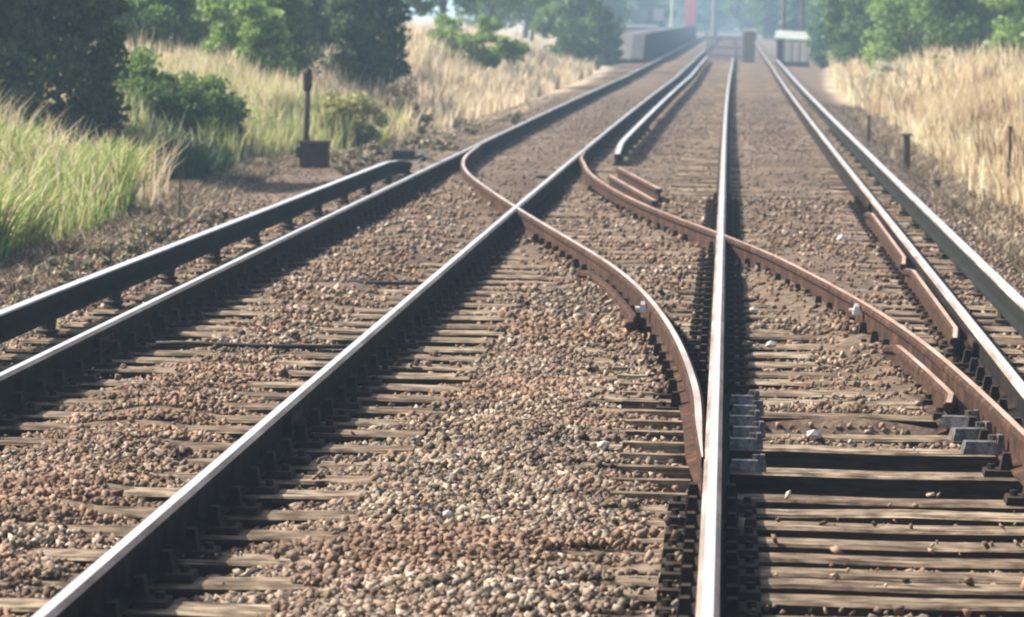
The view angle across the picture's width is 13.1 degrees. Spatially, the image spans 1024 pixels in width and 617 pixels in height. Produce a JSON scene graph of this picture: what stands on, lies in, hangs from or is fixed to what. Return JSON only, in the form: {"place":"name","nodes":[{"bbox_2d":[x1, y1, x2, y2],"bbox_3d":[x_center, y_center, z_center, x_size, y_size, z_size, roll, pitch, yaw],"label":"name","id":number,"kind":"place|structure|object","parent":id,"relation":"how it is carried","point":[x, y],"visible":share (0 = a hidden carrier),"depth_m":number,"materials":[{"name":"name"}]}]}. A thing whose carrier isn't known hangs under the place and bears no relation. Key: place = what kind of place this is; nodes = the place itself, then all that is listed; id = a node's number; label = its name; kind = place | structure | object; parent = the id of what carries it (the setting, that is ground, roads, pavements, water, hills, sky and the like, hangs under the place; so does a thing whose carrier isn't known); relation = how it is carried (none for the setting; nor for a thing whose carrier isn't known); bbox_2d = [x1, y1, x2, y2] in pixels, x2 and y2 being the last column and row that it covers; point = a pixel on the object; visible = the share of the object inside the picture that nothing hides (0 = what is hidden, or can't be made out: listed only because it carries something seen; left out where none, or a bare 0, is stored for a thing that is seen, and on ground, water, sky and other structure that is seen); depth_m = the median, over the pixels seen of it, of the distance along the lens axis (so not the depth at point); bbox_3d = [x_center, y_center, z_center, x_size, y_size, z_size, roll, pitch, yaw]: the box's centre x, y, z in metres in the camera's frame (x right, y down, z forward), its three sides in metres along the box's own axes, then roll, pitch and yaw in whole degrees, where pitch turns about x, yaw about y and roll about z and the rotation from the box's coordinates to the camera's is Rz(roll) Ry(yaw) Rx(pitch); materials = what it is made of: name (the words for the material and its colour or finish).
{"place":"outdoors","nodes":[
{"label":"outdoors","id":0,"kind":"place"},
{"bbox_2d":[403,0,463,14],"label":"sky","id":1,"kind":"structure","parent":0,"point":[452,9],"materials":[{"name":"white"}]},
{"bbox_2d":[0,14,1023,615],"bbox_3d":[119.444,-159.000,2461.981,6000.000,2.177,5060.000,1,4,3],"label":"ground","id":2,"kind":"structure","parent":0,"point":[816,82],"depth_m":48.75,"materials":[{"name":"brown gravel"}]},
{"bbox_2d":[11,275,48,303],"bbox_3d":[-3.092,-0.084,28.745,0.265,0.269,0.280,1,4,3],"label":"weed","id":3,"kind":"object","parent":2,"relation":"on","point":[18,297],"visible":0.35,"depth_m":28.71,"materials":[{"name":"brown plant"}]},
{"bbox_2d":[0,0,71,125],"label":"hawthorn tree","id":4,"kind":"object","parent":2,"relation":"on","point":[6,27],"visible":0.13,"depth_m":51.84,"materials":[{"name":"green plant"}]},
{"bbox_2d":[0,0,131,150],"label":"hawthorn bush","id":5,"kind":"object","parent":2,"relation":"on","point":[73,63],"visible":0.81,"depth_m":50.95,"materials":[{"name":"green plant"}]},
{"bbox_2d":[46,256,100,287],"bbox_3d":[-3.061,-0.227,31.236,0.317,0.281,0.326,4,5,37],"label":"weed","id":6,"kind":"object","parent":2,"relation":"on","point":[64,273],"visible":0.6,"depth_m":31.19,"materials":[{"name":"brown plant"}]},
{"bbox_2d":[0,95,178,259],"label":"green grass","id":7,"kind":"structure","parent":2,"relation":"on","point":[10,237],"depth_m":41.38,"materials":[{"name":"green plant"}]},
{"bbox_2d":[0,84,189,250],"bbox_3d":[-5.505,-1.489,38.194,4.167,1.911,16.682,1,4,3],"label":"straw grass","id":8,"kind":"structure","parent":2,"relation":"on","point":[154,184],"depth_m":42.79,"materials":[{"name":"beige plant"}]},
{"bbox_2d":[85,238,137,267],"bbox_3d":[-2.940,-0.381,33.230,0.435,0.298,0.384,1,4,3],"label":"weed","id":9,"kind":"object","parent":2,"relation":"on","point":[96,249],"visible":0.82,"depth_m":33.19,"materials":[{"name":"brown plant"}]},
{"bbox_2d":[112,219,173,257],"bbox_3d":[-2.915,-0.513,34.707,0.538,0.381,0.424,4,5,40],"label":"weed","id":10,"kind":"object","parent":2,"relation":"on","point":[139,250],"visible":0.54,"depth_m":34.58,"materials":[{"name":"brown plant"}]},
{"bbox_2d":[73,46,216,136],"bbox_3d":[-4.789,-2.586,57.247,2.069,1.578,1.455,1,4,3],"label":"bramble bush","id":11,"kind":"object","parent":2,"relation":"on","point":[189,101],"visible":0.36,"depth_m":57.02,"materials":[{"name":"green plant"}]},
{"bbox_2d":[90,0,208,55],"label":"green shrub","id":12,"kind":"object","parent":2,"relation":"on","point":[167,18],"visible":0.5,"depth_m":73.72,"materials":[{"name":"green plant"}]},
{"bbox_2d":[67,103,236,187],"bbox_3d":[-4.329,-2.074,53.837,2.149,1.066,7.431,1,4,-5],"label":"nettle patch","id":13,"kind":"object","parent":2,"relation":"on","point":[200,161],"visible":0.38,"depth_m":52.40,"materials":[{"name":"green plant"}]},
{"bbox_2d":[148,213,184,246],"bbox_3d":[-2.873,-0.628,37.234,0.357,0.336,0.340,1,4,3],"label":"weed","id":14,"kind":"object","parent":2,"relation":"on","point":[178,223],"visible":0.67,"depth_m":37.21,"materials":[{"name":"brown plant"}]},
{"bbox_2d":[0,148,354,299],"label":"undergrowth","id":15,"kind":"object","parent":2,"relation":"on","point":[25,260],"visible":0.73,"depth_m":42.72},
{"bbox_2d":[178,172,181,235],"bbox_3d":[-2.959,-0.855,39.721,0.027,0.725,0.027,1,4,3],"label":"stake","id":16,"kind":"object","parent":2,"relation":"on","point":[179,173],"visible":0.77,"depth_m":39.71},
{"bbox_2d":[21,34,367,133],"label":"straw grass","id":17,"kind":"structure","parent":2,"relation":"on","point":[167,63],"depth_m":68.80,"materials":[{"name":"beige plant"}]},
{"bbox_2d":[170,73,251,147],"bbox_3d":[-4.079,-2.518,59.218,1.217,1.217,1.118,1,4,3],"label":"bramble bush","id":18,"kind":"object","parent":2,"relation":"on","point":[233,104],"visible":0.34,"depth_m":59.04,"materials":[{"name":"green plant"}]},
{"bbox_2d":[195,209,229,227],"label":"weed","id":19,"kind":"object","parent":2,"relation":"on","point":[224,214],"visible":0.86,"depth_m":41.16,"materials":[{"name":"brown plant"}]},
{"bbox_2d":[185,0,245,45],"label":"green shrub","id":20,"kind":"object","parent":2,"relation":"on","point":[194,12],"visible":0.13,"depth_m":79.57,"materials":[{"name":"green plant"}]},
{"bbox_2d":[17,42,416,164],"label":"yellow grass","id":21,"kind":"structure","parent":2,"relation":"on","point":[264,135],"depth_m":64.70,"materials":[{"name":"beige plant"}]},
{"bbox_2d":[198,0,298,84],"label":"green shrub","id":22,"kind":"object","parent":2,"relation":"on","point":[267,34],"visible":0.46,"depth_m":72.77,"materials":[{"name":"green plant"}]},
{"bbox_2d":[205,0,325,78],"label":"green shrub","id":23,"kind":"object","parent":2,"relation":"on","point":[302,37],"visible":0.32,"depth_m":75.82,"materials":[{"name":"green plant"}]},
{"bbox_2d":[282,0,340,58],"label":"dark bush","id":24,"kind":"object","parent":2,"relation":"on","point":[319,20],"visible":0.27,"depth_m":83.33,"materials":[{"name":"green plant"}]},
{"bbox_2d":[296,68,331,168],"bbox_3d":[-2.561,-2.398,57.643,0.446,1.401,0.351,1,4,3],"label":"marker post","id":25,"kind":"object","parent":2,"relation":"on","point":[313,153],"visible":0.91,"depth_m":57.52,"materials":[{"name":"grey metal"}]},
{"bbox_2d":[329,157,366,175],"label":"weed","id":26,"kind":"object","parent":2,"relation":"on","point":[350,168],"visible":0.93,"depth_m":54.12,"materials":[{"name":"brown plant"}]},
{"bbox_2d":[332,147,363,165],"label":"weed","id":27,"kind":"object","parent":2,"relation":"on","point":[348,156],"visible":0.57,"depth_m":58.12,"materials":[{"name":"brown plant"}]},
{"bbox_2d":[311,89,390,148],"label":"yellow shrub","id":28,"kind":"object","parent":2,"relation":"on","point":[348,104],"visible":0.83,"depth_m":66.03,"materials":[{"name":"green plant"}]},
{"bbox_2d":[123,15,595,144],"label":"dry grass","id":29,"kind":"structure","parent":2,"relation":"on","point":[504,85],"depth_m":97.77,"materials":[{"name":"beige plant"}]},
{"bbox_2d":[314,0,413,98],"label":"dark bush","id":30,"kind":"object","parent":2,"relation":"on","point":[358,27],"visible":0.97,"depth_m":79.63,"materials":[{"name":"green plant"}]},
{"bbox_2d":[346,140,392,165],"bbox_3d":[-1.816,-1.970,57.144,0.626,0.372,0.382,1,4,3],"label":"weed","id":31,"kind":"object","parent":2,"relation":"on","point":[376,146],"visible":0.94,"depth_m":57.14,"materials":[{"name":"brown plant"}]},
{"bbox_2d":[364,150,434,161],"bbox_3d":[-1.309,-1.954,57.630,0.585,0.156,1.315,-2,5,-36],"label":"cable box","id":32,"kind":"object","parent":2,"relation":"on","point":[405,155],"visible":0.7,"depth_m":57.72,"materials":[{"name":"black metal"}]},
{"bbox_2d":[383,139,417,152],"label":"weed","id":33,"kind":"object","parent":2,"relation":"on","point":[402,143],"visible":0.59,"depth_m":60.02,"materials":[{"name":"brown plant"}]},
{"bbox_2d":[380,74,434,136],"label":"dead shrub","id":34,"kind":"object","parent":2,"relation":"on","point":[399,94],"visible":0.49,"depth_m":71.99,"materials":[{"name":"brown plant"}]},
{"bbox_2d":[403,0,435,16],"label":"tree","id":35,"kind":"object","parent":2,"relation":"on","point":[420,7],"visible":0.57,"depth_m":119.43,"materials":[{"name":"green plant"}]},
{"bbox_2d":[407,132,432,148],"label":"weed","id":36,"kind":"object","parent":2,"relation":"on","point":[415,139],"visible":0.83,"depth_m":63.02,"materials":[{"name":"brown plant"}]},
{"bbox_2d":[402,0,484,25],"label":"tree","id":37,"kind":"object","parent":2,"relation":"on","point":[442,4],"visible":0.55,"depth_m":137.90,"materials":[{"name":"blue plant"}]},
{"bbox_2d":[429,132,458,150],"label":"weed","id":38,"kind":"object","parent":2,"relation":"on","point":[442,145],"visible":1,"depth_m":61.12,"materials":[{"name":"brown plant"}]},
{"bbox_2d":[443,510,452,517],"bbox_3d":[-0.237,0.761,16.514,0.040,0.030,0.028,1,4,3],"label":"pale stone","id":39,"kind":"object","parent":2,"relation":"on","point":[447,514],"visible":0.97,"depth_m":16.50,"materials":[{"name":"white stone"}]},
{"bbox_2d":[453,117,489,134],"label":"weed","id":40,"kind":"object","parent":2,"relation":"on","point":[474,129],"visible":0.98,"depth_m":70.08,"materials":[{"name":"brown plant"}]},
{"bbox_2d":[425,13,529,69],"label":"green shrub","id":41,"kind":"object","parent":2,"relation":"on","point":[508,48],"visible":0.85,"depth_m":107.81,"materials":[{"name":"green plant"}]},
{"bbox_2d":[422,0,549,30],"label":"tree","id":42,"kind":"object","parent":2,"relation":"on","point":[492,7],"visible":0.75,"depth_m":149.52,"materials":[{"name":"green plant"}]},
{"bbox_2d":[452,0,563,37],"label":"distant tree","id":43,"kind":"object","parent":2,"relation":"on","point":[525,34],"visible":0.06,"depth_m":259.34,"materials":[{"name":"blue plant"}]},
{"bbox_2d":[0,335,1023,616],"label":"ballast","id":44,"kind":"structure","parent":2,"relation":"on","point":[472,569],"depth_m":17.45,"materials":[{"name":"gravel"}]},
{"bbox_2d":[0,184,1023,356],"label":"ballast","id":45,"kind":"structure","parent":2,"relation":"on","point":[610,334],"depth_m":31.85,"materials":[{"name":"gravel"}]},
{"bbox_2d":[0,35,721,616],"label":"railway track","id":46,"kind":"structure","parent":45,"relation":"on","point":[226,497],"depth_m":21.91,"materials":[{"name":"metal"}]},
{"bbox_2d":[0,160,413,343],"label":"conductor rail","id":47,"kind":"object","parent":46,"relation":"on","point":[45,311],"visible":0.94,"depth_m":30.46,"materials":[{"name":"metal"}]},
{"bbox_2d":[156,341,348,348],"bbox_3d":[-1.379,0.203,24.460,1.153,0.027,0.086,1,4,3],"label":"track cable","id":48,"kind":"object","parent":46,"relation":"on","point":[249,345],"visible":0.88,"depth_m":24.45,"materials":[{"name":"black rubber"}]},
{"bbox_2d":[318,280,422,284],"bbox_3d":[-0.904,-0.176,30.332,0.835,0.027,0.086,1,4,3],"label":"track cable","id":49,"kind":"object","parent":46,"relation":"on","point":[391,282],"visible":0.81,"depth_m":30.30,"materials":[{"name":"black rubber"}]},
{"bbox_2d":[613,56,707,164],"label":"conductor rail","id":50,"kind":"object","parent":46,"relation":"on","point":[631,138],"visible":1,"depth_m":70.41,"materials":[{"name":"metal"}]},
{"bbox_2d":[506,111,526,124],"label":"weed","id":51,"kind":"object","parent":2,"relation":"on","point":[514,119],"visible":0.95,"depth_m":76.07,"materials":[{"name":"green plant"}]},
{"bbox_2d":[474,0,576,40],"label":"tree","id":52,"kind":"object","parent":2,"relation":"on","point":[529,9],"visible":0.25,"depth_m":199.06,"materials":[{"name":"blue plant"}]},
{"bbox_2d":[523,0,626,69],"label":"blue green bush","id":53,"kind":"object","parent":2,"relation":"on","point":[545,20],"visible":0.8,"depth_m":167.38,"materials":[{"name":"green plant"}]},
{"bbox_2d":[532,0,633,30],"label":"distant tree","id":54,"kind":"object","parent":2,"relation":"on","point":[623,11],"visible":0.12,"depth_m":299.09,"materials":[{"name":"green plant"}]},
{"bbox_2d":[169,94,1004,216],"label":"ballast","id":55,"kind":"structure","parent":2,"relation":"on","point":[283,188],"depth_m":63.60,"materials":[{"name":"gravel"}]},
{"bbox_2d":[582,10,624,65],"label":"blue green bush","id":56,"kind":"object","parent":2,"relation":"on","point":[611,58],"visible":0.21,"depth_m":181.07,"materials":[{"name":"green plant"}]},
{"bbox_2d":[597,441,610,448],"bbox_3d":[0.397,0.590,19.285,0.058,0.037,0.043,1,4,3],"label":"pale stone","id":57,"kind":"object","parent":2,"relation":"on","point":[600,444],"visible":1,"depth_m":19.27,"materials":[{"name":"white stone"}]},
{"bbox_2d":[607,175,658,207],"bbox_3d":[1.210,-1.155,45.415,0.132,0.160,6.427,1,4,-3],"label":"short rail","id":58,"kind":"object","parent":2,"relation":"on","point":[625,188],"visible":0.62,"depth_m":45.19,"materials":[{"name":"metal"}]},
{"bbox_2d":[612,25,659,32],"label":"wall","id":59,"kind":"structure","parent":2,"relation":"on","point":[631,28],"depth_m":334.26,"materials":[{"name":"beige paint"}]},
{"bbox_2d":[616,167,665,203],"bbox_3d":[1.349,-1.330,47.956,0.132,0.160,6.126,1,4,-3],"label":"short rail","id":60,"kind":"object","parent":2,"relation":"on","point":[641,185],"visible":0.81,"depth_m":47.37,"materials":[{"name":"metal"}]},
{"bbox_2d":[260,144,1023,512],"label":"crossover","id":61,"kind":"object","parent":2,"relation":"on","point":[980,468],"visible":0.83,"depth_m":22.98,"materials":[{"name":"brown metal"}]},
{"bbox_2d":[615,0,677,27],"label":"distant tree","id":62,"kind":"object","parent":2,"relation":"on","point":[643,13],"visible":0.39,"depth_m":357.89,"materials":[{"name":"blue plant"}]},
{"bbox_2d":[615,0,677,23],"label":"distant tree","id":63,"kind":"object","parent":2,"relation":"on","point":[665,5],"visible":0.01,"depth_m":418.33,"materials":[{"name":"blue plant"}]},
{"bbox_2d":[615,25,696,63],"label":"station platform","id":64,"kind":"structure","parent":2,"relation":"on","point":[640,46],"depth_m":208.32,"materials":[{"name":"grey concrete"}]},
{"bbox_2d":[653,8,663,27],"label":"notice board","id":65,"kind":"object","parent":64,"relation":"on","point":[658,14],"visible":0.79,"depth_m":299.09,"materials":[{"name":"white paint"}]},
{"bbox_2d":[670,0,672,26],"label":"lamp post","id":66,"kind":"object","parent":64,"relation":"on","point":[671,22],"visible":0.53,"depth_m":329.02,"materials":[{"name":"white metal"}]},
{"bbox_2d":[685,0,695,25],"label":"red column","id":67,"kind":"structure","parent":64,"relation":"on","point":[690,12],"depth_m":413.49,"materials":[{"name":"paint"}]},
{"bbox_2d":[663,0,681,23],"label":"distant tree","id":68,"kind":"object","parent":2,"relation":"on","point":[668,20],"visible":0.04,"depth_m":468.66,"materials":[{"name":"green plant"}]},
{"bbox_2d":[667,4,703,31],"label":"distant tree","id":69,"kind":"object","parent":2,"relation":"on","point":[675,22],"visible":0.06,"depth_m":595.30,"materials":[{"name":"blue plant"}]},
{"bbox_2d":[670,0,732,36],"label":"distant tree","id":70,"kind":"object","parent":2,"relation":"on","point":[702,20],"visible":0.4,"depth_m":447.79,"materials":[{"name":"blue plant"}]},
{"bbox_2d":[711,0,713,41],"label":"lamp post","id":71,"kind":"object","parent":2,"relation":"on","point":[712,28],"visible":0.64,"depth_m":358.83,"materials":[{"name":"grey metal"}]},
{"bbox_2d":[697,0,742,32],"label":"distant tree","id":72,"kind":"object","parent":2,"relation":"on","point":[730,28],"visible":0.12,"depth_m":586.15,"materials":[{"name":"blue plant"}]},
{"bbox_2d":[706,31,742,60],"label":"picket gate","id":73,"kind":"structure","parent":2,"relation":"on","point":[731,47],"depth_m":191.42,"materials":[{"name":"white paint"}]},
{"bbox_2d":[734,24,759,34],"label":"distant tree","id":74,"kind":"object","parent":2,"relation":"on","point":[736,26],"visible":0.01,"depth_m":557.22,"materials":[{"name":"blue plant"}]},
{"bbox_2d":[721,0,777,40],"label":"distant tree","id":75,"kind":"object","parent":2,"relation":"on","point":[738,9],"visible":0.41,"depth_m":398.15,"materials":[{"name":"green plant"}]},
{"bbox_2d":[743,28,756,62],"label":"brick pier","id":76,"kind":"structure","parent":2,"relation":"on","point":[748,45],"depth_m":189.16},
{"bbox_2d":[749,307,757,312],"bbox_3d":[1.540,0.008,28.417,0.058,0.037,0.043,1,4,3],"label":"pale stone","id":77,"kind":"object","parent":2,"relation":"on","point":[753,309],"visible":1,"depth_m":28.40,"materials":[{"name":"white stone"}]},
{"bbox_2d":[748,0,787,40],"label":"distant tree","id":78,"kind":"object","parent":2,"relation":"on","point":[767,19],"visible":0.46,"depth_m":337.71,"materials":[{"name":"blue plant"}]},
{"bbox_2d":[765,340,776,347],"bbox_3d":[1.476,0.203,25.424,0.065,0.045,0.048,2,4,15],"label":"pale stone","id":79,"kind":"object","parent":2,"relation":"on","point":[771,344],"visible":1,"depth_m":25.41,"materials":[{"name":"white stone"}]},
{"bbox_2d":[528,35,1023,616],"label":"railway track","id":80,"kind":"structure","parent":2,"relation":"on","point":[726,567],"depth_m":16.44,"materials":[{"name":"metal"}]},
{"bbox_2d":[776,60,1023,357],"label":"conductor rail","id":81,"kind":"object","parent":80,"relation":"on","point":[1004,298],"visible":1,"depth_m":35.98,"materials":[{"name":"metal"}]},
{"bbox_2d":[782,0,785,40],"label":"lamp post","id":82,"kind":"object","parent":2,"relation":"on","point":[784,17],"visible":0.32,"depth_m":214.11,"materials":[{"name":"grey metal"}]},
{"bbox_2d":[774,30,809,66],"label":"lineside hut","id":83,"kind":"object","parent":2,"relation":"on","point":[791,54],"visible":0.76,"depth_m":189.34,"materials":[{"name":"beige paint"}]},
{"bbox_2d":[779,0,817,49],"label":"distant tree","id":84,"kind":"object","parent":2,"relation":"on","point":[793,15],"visible":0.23,"depth_m":278.16,"materials":[{"name":"blue plant"}]},
{"bbox_2d":[800,0,804,41],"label":"lamp post","id":85,"kind":"object","parent":2,"relation":"on","point":[802,16],"visible":0.32,"depth_m":204.10,"materials":[{"name":"grey metal"}]},
{"bbox_2d":[807,430,821,438],"bbox_3d":[1.350,0.562,19.934,0.068,0.044,0.060,1,4,3],"label":"pale stone","id":86,"kind":"object","parent":2,"relation":"on","point":[813,434],"visible":1,"depth_m":19.92,"materials":[{"name":"white stone"}]},
{"bbox_2d":[804,6,863,69],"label":"hedge bush","id":87,"kind":"object","parent":2,"relation":"on","point":[817,40],"visible":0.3,"depth_m":168.66,"materials":[{"name":"green plant"}]},
{"bbox_2d":[805,0,868,19],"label":"distant tree","id":88,"kind":"object","parent":2,"relation":"on","point":[812,7],"visible":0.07,"depth_m":228.90,"materials":[{"name":"green plant"}]},
{"bbox_2d":[837,235,846,240],"bbox_3d":[2.807,-0.599,37.951,0.085,0.057,0.062,1,4,3],"label":"pale stone","id":89,"kind":"object","parent":2,"relation":"on","point":[840,237],"visible":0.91,"depth_m":37.93,"materials":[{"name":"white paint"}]},
{"bbox_2d":[817,0,874,65],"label":"hedge bush","id":90,"kind":"object","parent":2,"relation":"on","point":[848,37],"visible":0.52,"depth_m":134.11,"materials":[{"name":"green plant"}]},
{"bbox_2d":[866,115,871,141],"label":"stake","id":91,"kind":"object","parent":2,"relation":"on","point":[868,125],"visible":0.84,"depth_m":71.64,"materials":[{"name":"black wood"}]},
{"bbox_2d":[853,60,909,87],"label":"flowering clump","id":92,"kind":"object","parent":2,"relation":"on","point":[882,67],"visible":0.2,"depth_m":101.59,"materials":[{"name":"beige plant"}]},
{"bbox_2d":[854,8,916,64],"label":"dark bush","id":93,"kind":"object","parent":2,"relation":"on","point":[867,24],"visible":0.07,"depth_m":122.95,"materials":[{"name":"green plant"}]},
{"bbox_2d":[858,0,951,70],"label":"hedge bush","id":94,"kind":"object","parent":2,"relation":"on","point":[897,39],"visible":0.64,"depth_m":116.74,"materials":[{"name":"green plant"}]},
{"bbox_2d":[900,133,912,171],"bbox_3d":[5.110,-1.940,57.839,0.165,0.660,0.165,1,4,3],"label":"stake","id":95,"kind":"object","parent":2,"relation":"on","point":[906,154],"visible":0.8,"depth_m":57.79,"materials":[{"name":"grey wood"}]},
{"bbox_2d":[824,34,1023,117],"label":"dry grass","id":96,"kind":"structure","parent":2,"relation":"on","point":[846,85],"depth_m":97.46,"materials":[{"name":"beige plant"}]},
{"bbox_2d":[835,104,1023,275],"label":"undergrowth","id":97,"kind":"object","parent":2,"relation":"on","point":[956,195],"visible":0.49,"depth_m":51.00,"materials":[{"name":"brown plant"}]},
{"bbox_2d":[932,179,942,187],"bbox_3d":[4.825,-1.305,50.647,0.120,0.330,0.120,1,4,3],"label":"stake","id":98,"kind":"object","parent":2,"relation":"on","point":[937,181],"visible":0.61,"depth_m":50.61,"materials":[{"name":"grey wood"}]},
{"bbox_2d":[864,54,1023,216],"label":"dry grass","id":99,"kind":"structure","parent":2,"relation":"on","point":[962,100],"depth_m":68.50,"materials":[{"name":"beige plant"}]},
{"bbox_2d":[883,50,1023,178],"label":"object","id":100,"kind":"object","parent":2,"relation":"on","point":[988,114],"visible":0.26,"depth_m":68.11,"materials":[{"name":"beige plant"}]},
{"bbox_2d":[910,0,1023,66],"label":"hedge bush","id":101,"kind":"object","parent":2,"relation":"on","point":[972,20],"visible":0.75,"depth_m":106.88,"materials":[{"name":"green plant"}]},
{"bbox_2d":[979,0,1023,57],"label":"hedge bush","id":102,"kind":"object","parent":2,"relation":"on","point":[1017,24],"visible":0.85,"depth_m":99.22,"materials":[{"name":"green plant"}]},
{"bbox_2d":[1007,126,1012,193],"bbox_3d":[5.440,-1.486,48.835,0.060,1.020,0.060,1,4,3],"label":"stake","id":103,"kind":"object","parent":2,"relation":"on","point":[1009,144],"visible":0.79,"depth_m":48.81,"materials":[{"name":"brown wood"}]}
]}

